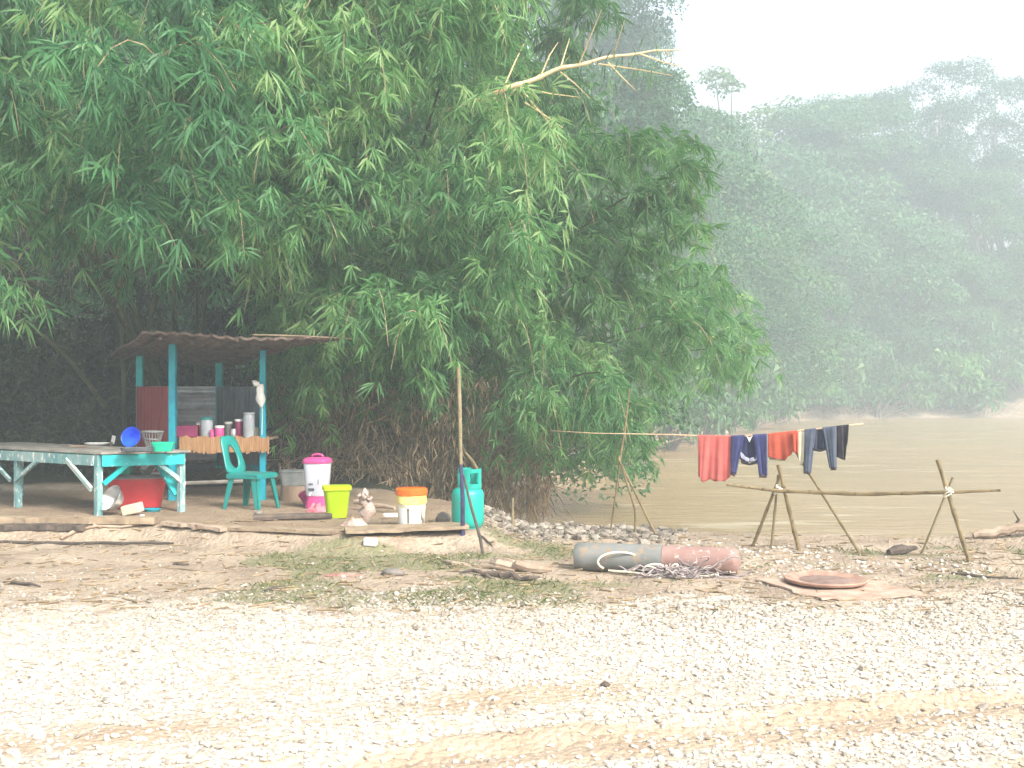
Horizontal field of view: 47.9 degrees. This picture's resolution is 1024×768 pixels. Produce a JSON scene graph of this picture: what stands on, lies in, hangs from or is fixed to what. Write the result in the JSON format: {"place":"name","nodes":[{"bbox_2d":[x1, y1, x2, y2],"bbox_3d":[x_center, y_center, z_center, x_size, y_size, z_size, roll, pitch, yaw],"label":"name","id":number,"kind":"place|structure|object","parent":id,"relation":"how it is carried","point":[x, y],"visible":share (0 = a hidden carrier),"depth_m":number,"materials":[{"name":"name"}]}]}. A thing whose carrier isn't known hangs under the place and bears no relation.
{"place":"outdoors","nodes":[
{"label":"outdoors","id":0,"kind":"place"},
{"bbox_2d":[0,304,1023,767],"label":"ground","id":1,"kind":"structure","parent":0,"point":[50,494],"depth_m":7.41,"materials":[{"name":"gravel"}]},
{"bbox_2d":[0,523,87,530],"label":"plank","id":2,"kind":"object","parent":1,"relation":"on","point":[44,526],"visible":1,"depth_m":12.08,"materials":[{"name":"brown wood"}]},
{"bbox_2d":[0,1,147,343],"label":"broadleaf tree","id":3,"kind":"object","parent":1,"relation":"on","point":[12,255],"visible":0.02,"depth_m":24.53,"materials":[{"name":"green plant"}]},
{"bbox_2d":[0,515,158,523],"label":"plank","id":4,"kind":"object","parent":1,"relation":"on","point":[73,519],"visible":0.98,"depth_m":12.25,"materials":[{"name":"brown wood"}]},
{"bbox_2d":[0,540,173,544],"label":"stick","id":5,"kind":"object","parent":1,"relation":"on","point":[74,543],"visible":0.98,"depth_m":11.82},
{"bbox_2d":[0,442,189,515],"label":"work table","id":6,"kind":"object","parent":1,"relation":"on","point":[98,458],"visible":0.95,"depth_m":13.51,"materials":[{"name":"teal paint"}]},
{"bbox_2d":[121,427,140,446],"bbox_3d":[-4.513,0.624,13.665,0.242,0.238,0.171,0,0,0],"label":"basin","id":7,"kind":"object","parent":6,"relation":"on","point":[130,436],"visible":1,"depth_m":13.70,"materials":[{"name":"blue plastic"}]},
{"bbox_2d":[101,485,123,510],"bbox_3d":[-4.578,1.305,13.194,0.325,0.285,0.238,0,0,41],"label":"basin","id":8,"kind":"object","parent":1,"relation":"on","point":[113,498],"visible":1,"depth_m":13.27,"materials":[{"name":"metal"}]},
{"bbox_2d":[8,148,243,366],"bbox_3d":[-8.672,-2.388,25.949,5.838,5.601,6.521,0,0,25],"label":"broadleaf tree","id":9,"kind":"object","parent":1,"relation":"on","point":[80,300],"visible":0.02,"depth_m":24.29,"materials":[{"name":"green plant"}]},
{"bbox_2d":[105,472,165,508],"bbox_3d":[-4.548,1.291,13.969,0.724,0.400,0.497,0,0,-14],"label":"storage tub","id":10,"kind":"object","parent":1,"relation":"on","point":[147,490],"visible":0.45,"depth_m":13.77,"materials":[{"name":"red plastic"}]},
{"bbox_2d":[0,0,283,365],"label":"broadleaf tree","id":11,"kind":"object","parent":1,"relation":"on","point":[180,326],"visible":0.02,"depth_m":24.60,"materials":[{"name":"green plant"}]},
{"bbox_2d":[0,0,283,368],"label":"broadleaf tree","id":12,"kind":"object","parent":1,"relation":"on","point":[122,57],"visible":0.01,"depth_m":24.24,"materials":[{"name":"green plant"}]},
{"bbox_2d":[0,303,307,478],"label":"undergrowth","id":13,"kind":"object","parent":1,"relation":"on","point":[107,390],"visible":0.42,"depth_m":18.29,"materials":[{"name":"green plant"}]},
{"bbox_2d":[0,210,316,419],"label":"bamboo clump","id":14,"kind":"object","parent":1,"relation":"on","point":[219,321],"visible":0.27,"depth_m":19.18,"materials":[{"name":"green plant"}]},
{"bbox_2d":[0,0,361,437],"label":"bamboo clump","id":15,"kind":"object","parent":1,"relation":"on","point":[208,52],"visible":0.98,"depth_m":12.64,"materials":[{"name":"green plant"}]},
{"bbox_2d":[160,520,226,531],"bbox_3d":[-3.322,1.481,12.012,0.890,0.055,0.130,0,0,32],"label":"plank","id":16,"kind":"object","parent":1,"relation":"on","point":[216,528],"visible":1,"depth_m":11.97,"materials":[{"name":"brown wood"}]},
{"bbox_2d":[110,331,359,500],"bbox_3d":[-4.266,0.436,15.624,2.105,2.181,5.582,0,0,-34],"label":"tin hut","id":17,"kind":"object","parent":1,"relation":"on","point":[167,410],"visible":0.86,"depth_m":15.45,"materials":[{"name":"blue paint"}]},
{"bbox_2d":[243,412,254,437],"bbox_3d":[-3.423,0.534,14.990,0.156,0.330,0.154,0,0,0],"label":"jar","id":18,"kind":"object","parent":17,"relation":"on","point":[248,424],"visible":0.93,"depth_m":14.93,"materials":[{"name":"plastic"}]},
{"bbox_2d":[220,435,279,509],"bbox_3d":[-3.198,1.069,13.938,0.620,0.878,0.460,0,0,22],"label":"plastic chair","id":19,"kind":"object","parent":1,"relation":"on","point":[250,478],"visible":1,"depth_m":13.91,"materials":[{"name":"plastic"}]},
{"bbox_2d":[191,524,340,534],"bbox_3d":[-2.526,1.489,11.811,1.592,0.047,0.227,0,0,17],"label":"plank","id":20,"kind":"object","parent":1,"relation":"on","point":[323,531],"visible":0.92,"depth_m":11.71,"materials":[{"name":"brown wood"}]},
{"bbox_2d":[163,197,377,386],"bbox_3d":[-5.505,-1.890,26.047,5.575,5.759,6.226,0,0,0],"label":"broadleaf tree","id":21,"kind":"object","parent":1,"relation":"on","point":[208,306],"visible":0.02,"depth_m":24.43,"materials":[{"name":"green plant"}]},
{"bbox_2d":[114,0,453,364],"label":"broadleaf tree","id":22,"kind":"object","parent":1,"relation":"on","point":[205,167],"visible":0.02,"depth_m":25.30,"materials":[{"name":"green plant"}]},
{"bbox_2d":[280,486,304,500],"bbox_3d":[-2.828,1.411,15.004,0.400,0.195,0.394,0,0,0],"label":"tree stump","id":23,"kind":"object","parent":1,"relation":"on","point":[289,493],"visible":0.58,"depth_m":14.83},
{"bbox_2d":[279,469,304,485],"bbox_3d":[-2.828,1.218,15.004,0.400,0.190,0.320,0,0,-6],"label":"crate","id":24,"kind":"object","parent":23,"relation":"on","point":[291,477],"visible":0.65,"depth_m":14.86,"materials":[{"name":"grey plastic"}]},
{"bbox_2d":[253,513,331,521],"bbox_3d":[-2.412,1.461,12.659,0.856,0.081,0.104,0,0,-16],"label":"plank","id":25,"kind":"object","parent":1,"relation":"on","point":[287,516],"visible":1,"depth_m":12.63,"materials":[{"name":"brown wood"}]},
{"bbox_2d":[302,453,331,507],"bbox_3d":[-2.364,1.171,13.980,0.326,0.669,0.346,0,0,10],"label":"water dispenser","id":26,"kind":"object","parent":1,"relation":"on","point":[317,471],"visible":0.84,"depth_m":13.86,"materials":[{"name":"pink plastic"}]},
{"bbox_2d":[322,484,351,517],"bbox_3d":[-1.976,1.322,12.981,0.324,0.355,0.324,0,0,-12],"label":"waste bin","id":27,"kind":"object","parent":1,"relation":"on","point":[336,497],"visible":0.91,"depth_m":12.86,"materials":[{"name":"plastic"}]},
{"bbox_2d":[229,274,447,461],"bbox_3d":[-2.720,-0.169,18.079,3.343,2.950,5.877,0,0,-19],"label":"bamboo clump","id":28,"kind":"object","parent":1,"relation":"on","point":[285,358],"visible":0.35,"depth_m":16.79,"materials":[{"name":"green plant"}]},
{"bbox_2d":[356,488,376,524],"bbox_3d":[-1.560,1.309,12.326,0.223,0.403,0.128,0,0,0],"label":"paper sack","id":29,"kind":"object","parent":1,"relation":"on","point":[367,512],"visible":0.98,"depth_m":12.29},
{"bbox_2d":[193,0,609,485],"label":"bamboo clump","id":30,"kind":"object","parent":1,"relation":"on","point":[482,257],"visible":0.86,"depth_m":14.17,"materials":[{"name":"green plant"}]},
{"bbox_2d":[447,10,687,147],"bbox_3d":[0.799,-4.229,16.222,3.444,1.848,0.777,0,0,0],"label":"bamboo culm","id":31,"kind":"object","parent":30,"relation":"attached to","point":[542,75],"visible":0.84,"depth_m":16.19,"materials":[{"name":"beige plant"}]},
{"bbox_2d":[344,522,468,533],"bbox_3d":[-1.073,1.451,11.675,1.230,0.060,0.453,0,0,-10],"label":"plank","id":32,"kind":"object","parent":1,"relation":"on","point":[401,528],"visible":0.97,"depth_m":11.56,"materials":[{"name":"brown wood"}]},
{"bbox_2d":[220,365,598,522],"bbox_3d":[-1.580,1.289,18.417,6.366,3.306,4.972,0,0,0],"label":"brush","id":33,"kind":"object","parent":1,"relation":"on","point":[379,442],"visible":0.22,"depth_m":17.75,"materials":[{"name":"plant"}]},
{"bbox_2d":[395,487,427,523],"bbox_3d":[-1.047,1.293,12.000,0.334,0.427,0.334,0,0,-20],"label":"paint pail","id":34,"kind":"object","parent":1,"relation":"on","point":[411,502],"visible":0.89,"depth_m":11.87,"materials":[{"name":"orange plastic"}]},
{"bbox_2d":[290,0,618,447],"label":"broadleaf tree","id":35,"kind":"object","parent":1,"relation":"on","point":[607,103],"visible":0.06,"depth_m":27.24,"materials":[{"name":"green plant"}]},
{"bbox_2d":[456,367,464,535],"bbox_3d":[-0.515,0.700,11.611,0.096,1.737,0.052,0,0,30],"label":"post","id":36,"kind":"object","parent":1,"relation":"on","point":[462,515],"visible":1,"depth_m":11.60,"materials":[{"name":"brown wood"}]},
{"bbox_2d":[451,468,483,528],"bbox_3d":[-0.462,1.188,12.019,0.340,0.615,0.340,0,0,18],"label":"gas cylinder","id":37,"kind":"object","parent":1,"relation":"on","point":[473,482],"visible":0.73,"depth_m":11.90,"materials":[{"name":"paint"}]},
{"bbox_2d":[291,264,685,498],"bbox_3d":[-0.101,0.523,18.176,5.957,4.828,6.231,0,0,0],"label":"bamboo clump","id":38,"kind":"object","parent":1,"relation":"on","point":[600,389],"visible":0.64,"depth_m":16.63,"materials":[{"name":"green plant"}]},
{"bbox_2d":[0,519,1023,613],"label":"litter","id":39,"kind":"object","parent":1,"relation":"on","point":[45,602],"visible":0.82,"depth_m":9.76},
{"bbox_2d":[395,0,637,499],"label":"bamboo clump","id":40,"kind":"object","parent":1,"relation":"on","point":[577,113],"visible":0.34,"depth_m":20.16,"materials":[{"name":"green plant"}]},
{"bbox_2d":[489,559,551,573],"bbox_3d":[0.069,1.607,10.105,0.645,0.132,0.136,0,0,29],"label":"driftwood","id":41,"kind":"object","parent":1,"relation":"on","point":[521,565],"visible":0.99,"depth_m":10.04,"materials":[{"name":"brown wood"}]},
{"bbox_2d":[416,180,698,508],"bbox_3d":[0.532,-0.675,28.951,7.852,8.788,8.770,0,0,-26],"label":"broadleaf tree","id":42,"kind":"object","parent":1,"relation":"on","point":[615,345],"visible":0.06,"depth_m":27.48,"materials":[{"name":"green plant"}]},
{"bbox_2d":[390,121,740,499],"bbox_3d":[0.691,-0.944,18.808,6.138,7.584,6.415,0,0,0],"label":"bamboo clump","id":43,"kind":"object","parent":1,"relation":"on","point":[600,231],"visible":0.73,"depth_m":17.29,"materials":[{"name":"green plant"}]},
{"bbox_2d":[512,0,696,382],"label":"broadleaf tree","id":44,"kind":"object","parent":1,"relation":"on","point":[639,32],"visible":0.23,"depth_m":70.28,"materials":[{"name":"green plant"}]},
{"bbox_2d":[449,256,788,490],"bbox_3d":[2.618,0.109,23.934,5.364,5.146,8.847,0,0,-26],"label":"bamboo clump","id":45,"kind":"object","parent":1,"relation":"on","point":[742,354],"visible":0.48,"depth_m":21.54,"materials":[{"name":"green plant"}]},
{"bbox_2d":[535,57,729,361],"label":"broadleaf tree","id":46,"kind":"object","parent":1,"relation":"on","point":[637,107],"visible":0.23,"depth_m":55.02,"materials":[{"name":"green plant"}]},
{"bbox_2d":[619,383,682,441],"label":"shrub","id":47,"kind":"object","parent":1,"relation":"on","point":[666,427],"visible":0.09,"depth_m":52.32,"materials":[{"name":"green plant"}]},
{"bbox_2d":[573,542,739,574],"bbox_3d":[1.257,1.535,10.087,1.445,0.257,0.249,0,0,16],"label":"steel pipe","id":48,"kind":"object","parent":1,"relation":"on","point":[586,556],"visible":0.79,"depth_m":10.01,"materials":[{"name":"metal"}]},
{"bbox_2d":[610,9,711,361],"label":"broadleaf tree","id":49,"kind":"object","parent":1,"relation":"on","point":[668,44],"visible":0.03,"depth_m":91.15,"materials":[{"name":"green plant"}]},
{"bbox_2d":[597,110,745,396],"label":"broadleaf tree","id":50,"kind":"object","parent":1,"relation":"on","point":[729,279],"visible":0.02,"depth_m":64.60,"materials":[{"name":"green plant"}]},
{"bbox_2d":[565,63,778,380],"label":"broadleaf tree","id":51,"kind":"object","parent":1,"relation":"on","point":[733,157],"visible":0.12,"depth_m":75.63,"materials":[{"name":"green plant"}]},
{"bbox_2d":[642,364,725,450],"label":"shrub","id":52,"kind":"object","parent":1,"relation":"on","point":[695,416],"visible":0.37,"depth_m":52.59,"materials":[{"name":"green plant"}]},
{"bbox_2d":[618,554,752,580],"bbox_3d":[1.490,1.548,9.861,1.048,0.204,0.572,0,0,-13],"label":"fishing net","id":53,"kind":"object","parent":1,"relation":"on","point":[688,571],"visible":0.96,"depth_m":9.79,"materials":[{"name":"fabric"}]},
{"bbox_2d":[605,196,773,393],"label":"broadleaf tree","id":54,"kind":"object","parent":1,"relation":"on","point":[733,261],"visible":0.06,"depth_m":67.17,"materials":[{"name":"green plant"}]},
{"bbox_2d":[661,373,759,443],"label":"shrub","id":55,"kind":"object","parent":1,"relation":"on","point":[738,413],"visible":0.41,"depth_m":58.08,"materials":[{"name":"green plant"}]},
{"bbox_2d":[680,105,773,258],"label":"broadleaf tree","id":56,"kind":"object","parent":1,"relation":"on","point":[746,133],"visible":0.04,"depth_m":93.93,"materials":[{"name":"green plant"}]},
{"bbox_2d":[701,381,777,431],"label":"shrub","id":57,"kind":"object","parent":1,"relation":"on","point":[761,402],"visible":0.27,"depth_m":72.66,"materials":[{"name":"green plant"}]},
{"bbox_2d":[693,66,786,250],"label":"broadleaf tree","id":58,"kind":"object","parent":1,"relation":"on","point":[728,77],"visible":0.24,"depth_m":100.78,"materials":[{"name":"green plant"}]},
{"bbox_2d":[483,505,996,581],"bbox_3d":[1.682,1.657,11.914,2.586,0.428,6.357,0,0,-44],"label":"rubble","id":59,"kind":"object","parent":1,"relation":"on","point":[642,534],"visible":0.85,"depth_m":12.44,"materials":[{"name":"stone"}]},
{"bbox_2d":[654,155,844,376],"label":"broadleaf tree","id":60,"kind":"object","parent":1,"relation":"on","point":[764,281],"visible":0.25,"depth_m":79.15,"materials":[{"name":"green plant"}]},
{"bbox_2d":[720,354,801,429],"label":"shrub","id":61,"kind":"object","parent":1,"relation":"on","point":[785,411],"visible":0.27,"depth_m":76.39,"materials":[{"name":"green plant"}]},
{"bbox_2d":[741,361,811,425],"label":"shrub","id":62,"kind":"object","parent":1,"relation":"on","point":[795,398],"visible":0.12,"depth_m":75.58,"materials":[{"name":"green plant"}]},
{"bbox_2d":[776,464,800,549],"bbox_3d":[2.761,1.249,11.468,0.268,0.904,0.051,0,0,-6],"label":"bamboo pole","id":63,"kind":"object","parent":1,"relation":"on","point":[790,515],"visible":0.93,"depth_m":11.46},
{"bbox_2d":[713,245,869,418],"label":"broadleaf tree","id":64,"kind":"object","parent":1,"relation":"on","point":[807,312],"visible":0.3,"depth_m":83.25,"materials":[{"name":"green plant"}]},
{"bbox_2d":[707,192,882,370],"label":"broadleaf tree","id":65,"kind":"object","parent":1,"relation":"on","point":[820,221],"visible":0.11,"depth_m":100.13,"materials":[{"name":"green plant"}]},
{"bbox_2d":[700,93,910,339],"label":"broadleaf tree","id":66,"kind":"object","parent":1,"relation":"on","point":[783,154],"visible":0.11,"depth_m":109.60,"materials":[{"name":"green plant"}]},
{"bbox_2d":[790,348,843,407],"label":"shrub","id":67,"kind":"object","parent":1,"relation":"on","point":[829,391],"visible":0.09,"depth_m":97.60,"materials":[{"name":"green plant"}]},
{"bbox_2d":[739,102,899,317],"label":"broadleaf tree","id":68,"kind":"object","parent":1,"relation":"on","point":[834,126],"visible":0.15,"depth_m":109.91,"materials":[{"name":"green plant"}]},
{"bbox_2d":[795,453,860,553],"bbox_3d":[3.157,1.104,11.764,0.034,1.177,1.495,0,0,-17],"label":"bamboo pole","id":69,"kind":"object","parent":1,"relation":"on","point":[837,518],"visible":0.59,"depth_m":11.50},
{"bbox_2d":[550,423,862,436],"bbox_3d":[2.008,0.480,12.277,3.326,0.169,0.039,0,0,19],"label":"clothesline","id":70,"kind":"object","parent":69,"relation":"attached to","point":[684,435],"visible":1,"depth_m":12.40,"materials":[{"name":"wood"}]},
{"bbox_2d":[698,435,731,481],"bbox_3d":[2.158,0.791,12.240,0.368,0.500,0.101,0,0,21],"label":"sarong","id":71,"kind":"object","parent":70,"relation":"hanging from","point":[714,463],"visible":1,"depth_m":12.22,"materials":[{"name":"red fabric"}]},
{"bbox_2d":[730,434,767,477],"bbox_3d":[2.490,0.750,12.113,0.392,0.464,0.101,0,0,18],"label":"jacket","id":72,"kind":"object","parent":70,"relation":"hanging from","point":[746,450],"visible":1,"depth_m":12.10,"materials":[{"name":"blue fabric"}]},
{"bbox_2d":[768,430,797,460],"bbox_3d":[2.827,0.643,12.002,0.318,0.332,0.094,0,0,25],"label":"shirt","id":73,"kind":"object","parent":70,"relation":"hanging from","point":[782,446],"visible":1,"depth_m":11.99,"materials":[{"name":"fabric"}]},
{"bbox_2d":[803,426,836,474],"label":"jeans","id":74,"kind":"object","parent":70,"relation":"hanging from","point":[822,439],"visible":1,"depth_m":11.86,"materials":[{"name":"fabric"}]},
{"bbox_2d":[836,424,848,459],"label":"shorts","id":75,"kind":"object","parent":70,"relation":"hanging from","point":[842,431],"visible":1,"depth_m":11.78,"materials":[{"name":"black fabric"}]},
{"bbox_2d":[799,374,860,414],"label":"shrub","id":76,"kind":"object","parent":1,"relation":"on","point":[843,396],"visible":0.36,"depth_m":97.84,"materials":[{"name":"green plant"}]},
{"bbox_2d":[638,399,1023,456],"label":"bank","id":77,"kind":"object","parent":1,"relation":"on","point":[827,417],"visible":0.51,"depth_m":99.57,"materials":[{"name":"brown soil"}]},
{"bbox_2d":[755,578,922,599],"bbox_3d":[2.617,1.642,9.204,1.164,0.044,0.890,0,0,0],"label":"plywood sheet","id":78,"kind":"object","parent":1,"relation":"on","point":[871,587],"visible":0.83,"depth_m":9.09,"materials":[{"name":"wood"}]},
{"bbox_2d":[784,571,867,587],"bbox_3d":[2.576,1.609,9.464,0.673,0.038,0.673,0,0,0],"label":"iron pan","id":79,"kind":"object","parent":78,"relation":"on","point":[822,579],"visible":1,"depth_m":9.46,"materials":[{"name":"metal"}]},
{"bbox_2d":[740,143,949,365],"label":"broadleaf tree","id":80,"kind":"object","parent":1,"relation":"on","point":[791,178],"visible":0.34,"depth_m":104.31,"materials":[{"name":"green plant"}]},
{"bbox_2d":[808,356,885,414],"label":"shrub","id":81,"kind":"object","parent":1,"relation":"on","point":[866,378],"visible":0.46,"depth_m":100.06,"materials":[{"name":"green plant"}]},
{"bbox_2d":[814,359,891,414],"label":"shrub","id":82,"kind":"object","parent":1,"relation":"on","point":[871,389],"visible":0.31,"depth_m":99.94,"materials":[{"name":"green plant"}]},
{"bbox_2d":[788,92,956,274],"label":"broadleaf tree","id":83,"kind":"object","parent":1,"relation":"on","point":[896,144],"visible":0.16,"depth_m":114.25,"materials":[{"name":"green plant"}]},
{"bbox_2d":[794,178,971,366],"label":"broadleaf tree","id":84,"kind":"object","parent":1,"relation":"on","point":[905,313],"visible":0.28,"depth_m":106.41,"materials":[{"name":"green plant"}]},
{"bbox_2d":[829,339,937,418],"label":"shrub","id":85,"kind":"object","parent":1,"relation":"on","point":[916,388],"visible":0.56,"depth_m":101.30,"materials":[{"name":"green plant"}]},
{"bbox_2d":[829,88,964,369],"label":"broadleaf tree","id":86,"kind":"object","parent":1,"relation":"on","point":[894,159],"visible":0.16,"depth_m":119.45,"materials":[{"name":"green plant"}]},
{"bbox_2d":[867,359,955,411],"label":"shrub","id":87,"kind":"object","parent":1,"relation":"on","point":[941,379],"visible":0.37,"depth_m":103.76,"materials":[{"name":"green plant"}]},
{"bbox_2d":[845,220,1017,375],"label":"broadleaf tree","id":88,"kind":"object","parent":1,"relation":"on","point":[957,261],"visible":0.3,"depth_m":108.79,"materials":[{"name":"green plant"}]},
{"bbox_2d":[846,55,1023,344],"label":"broadleaf tree","id":89,"kind":"object","parent":1,"relation":"on","point":[941,111],"visible":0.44,"depth_m":120.49,"materials":[{"name":"green plant"}]},
{"bbox_2d":[901,359,974,411],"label":"shrub","id":90,"kind":"object","parent":1,"relation":"on","point":[936,370],"visible":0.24,"depth_m":105.34,"materials":[{"name":"green plant"}]},
{"bbox_2d":[870,154,1011,352],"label":"broadleaf tree","id":91,"kind":"object","parent":1,"relation":"on","point":[915,202],"visible":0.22,"depth_m":116.45,"materials":[{"name":"green plant"}]},
{"bbox_2d":[897,348,999,410],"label":"shrub","id":92,"kind":"object","parent":1,"relation":"on","point":[963,367],"visible":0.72,"depth_m":104.53,"materials":[{"name":"green plant"}]},
{"bbox_2d":[935,459,971,561],"bbox_3d":[4.111,1.197,10.703,0.340,1.000,0.051,0,0,9],"label":"bamboo pole","id":93,"kind":"object","parent":1,"relation":"on","point":[956,520],"visible":0.91,"depth_m":10.69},
{"bbox_2d":[726,483,1000,495],"bbox_3d":[3.322,1.022,11.064,2.524,0.117,0.165,0,0,23],"label":"bamboo pole","id":94,"kind":"object","parent":93,"relation":"attached to","point":[875,493],"visible":1,"depth_m":11.06,"materials":[{"name":"wood"}]},
{"bbox_2d":[891,252,1023,378],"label":"broadleaf tree","id":95,"kind":"object","parent":1,"relation":"on","point":[967,316],"visible":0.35,"depth_m":110.14,"materials":[{"name":"green plant"}]},
{"bbox_2d":[933,379,1009,413],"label":"shrub","id":96,"kind":"object","parent":1,"relation":"on","point":[985,394],"visible":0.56,"depth_m":103.91,"materials":[{"name":"green plant"}]},
{"bbox_2d":[921,166,1023,378],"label":"broadleaf tree","id":97,"kind":"object","parent":1,"relation":"on","point":[977,203],"visible":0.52,"depth_m":113.05,"materials":[{"name":"green plant"}]},
{"bbox_2d":[927,313,1023,402],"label":"shrub","id":98,"kind":"object","parent":1,"relation":"on","point":[997,369],"visible":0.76,"depth_m":107.23,"materials":[{"name":"green plant"}]},
{"bbox_2d":[928,73,1023,274],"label":"broadleaf tree","id":99,"kind":"object","parent":1,"relation":"on","point":[1008,123],"visible":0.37,"depth_m":127.64,"materials":[{"name":"green plant"}]},
{"bbox_2d":[930,232,1023,384],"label":"broadleaf tree","id":100,"kind":"object","parent":1,"relation":"on","point":[1016,251],"visible":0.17,"depth_m":111.61,"materials":[{"name":"green plant"}]},
{"bbox_2d":[972,522,1023,537],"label":"log","id":101,"kind":"object","parent":1,"relation":"on","point":[997,531],"visible":1,"depth_m":11.94,"materials":[{"name":"brown wood"}]},
{"bbox_2d":[974,320,1023,390],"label":"shrub","id":102,"kind":"object","parent":1,"relation":"on","point":[1018,344],"visible":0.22,"depth_m":111.15,"materials":[{"name":"green plant"}]},
{"bbox_2d":[0,526,1023,767],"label":"gravel","id":103,"kind":"structure","parent":0,"point":[825,759],"depth_m":6.73,"materials":[{"name":"gravel"}]},
{"bbox_2d":[14,0,1023,319],"label":"sky","id":104,"kind":"structure","parent":0,"point":[778,48],"materials":[{"name":"white"}]},
{"bbox_2d":[15,522,1023,618],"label":"grass","id":105,"kind":"structure","parent":0,"point":[447,579],"depth_m":9.62,"materials":[{"name":"plant"}]},
{"bbox_2d":[506,418,1023,537],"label":"river water","id":106,"kind":"structure","parent":0,"point":[892,454],"depth_m":33.95,"materials":[{"name":"liquid"}]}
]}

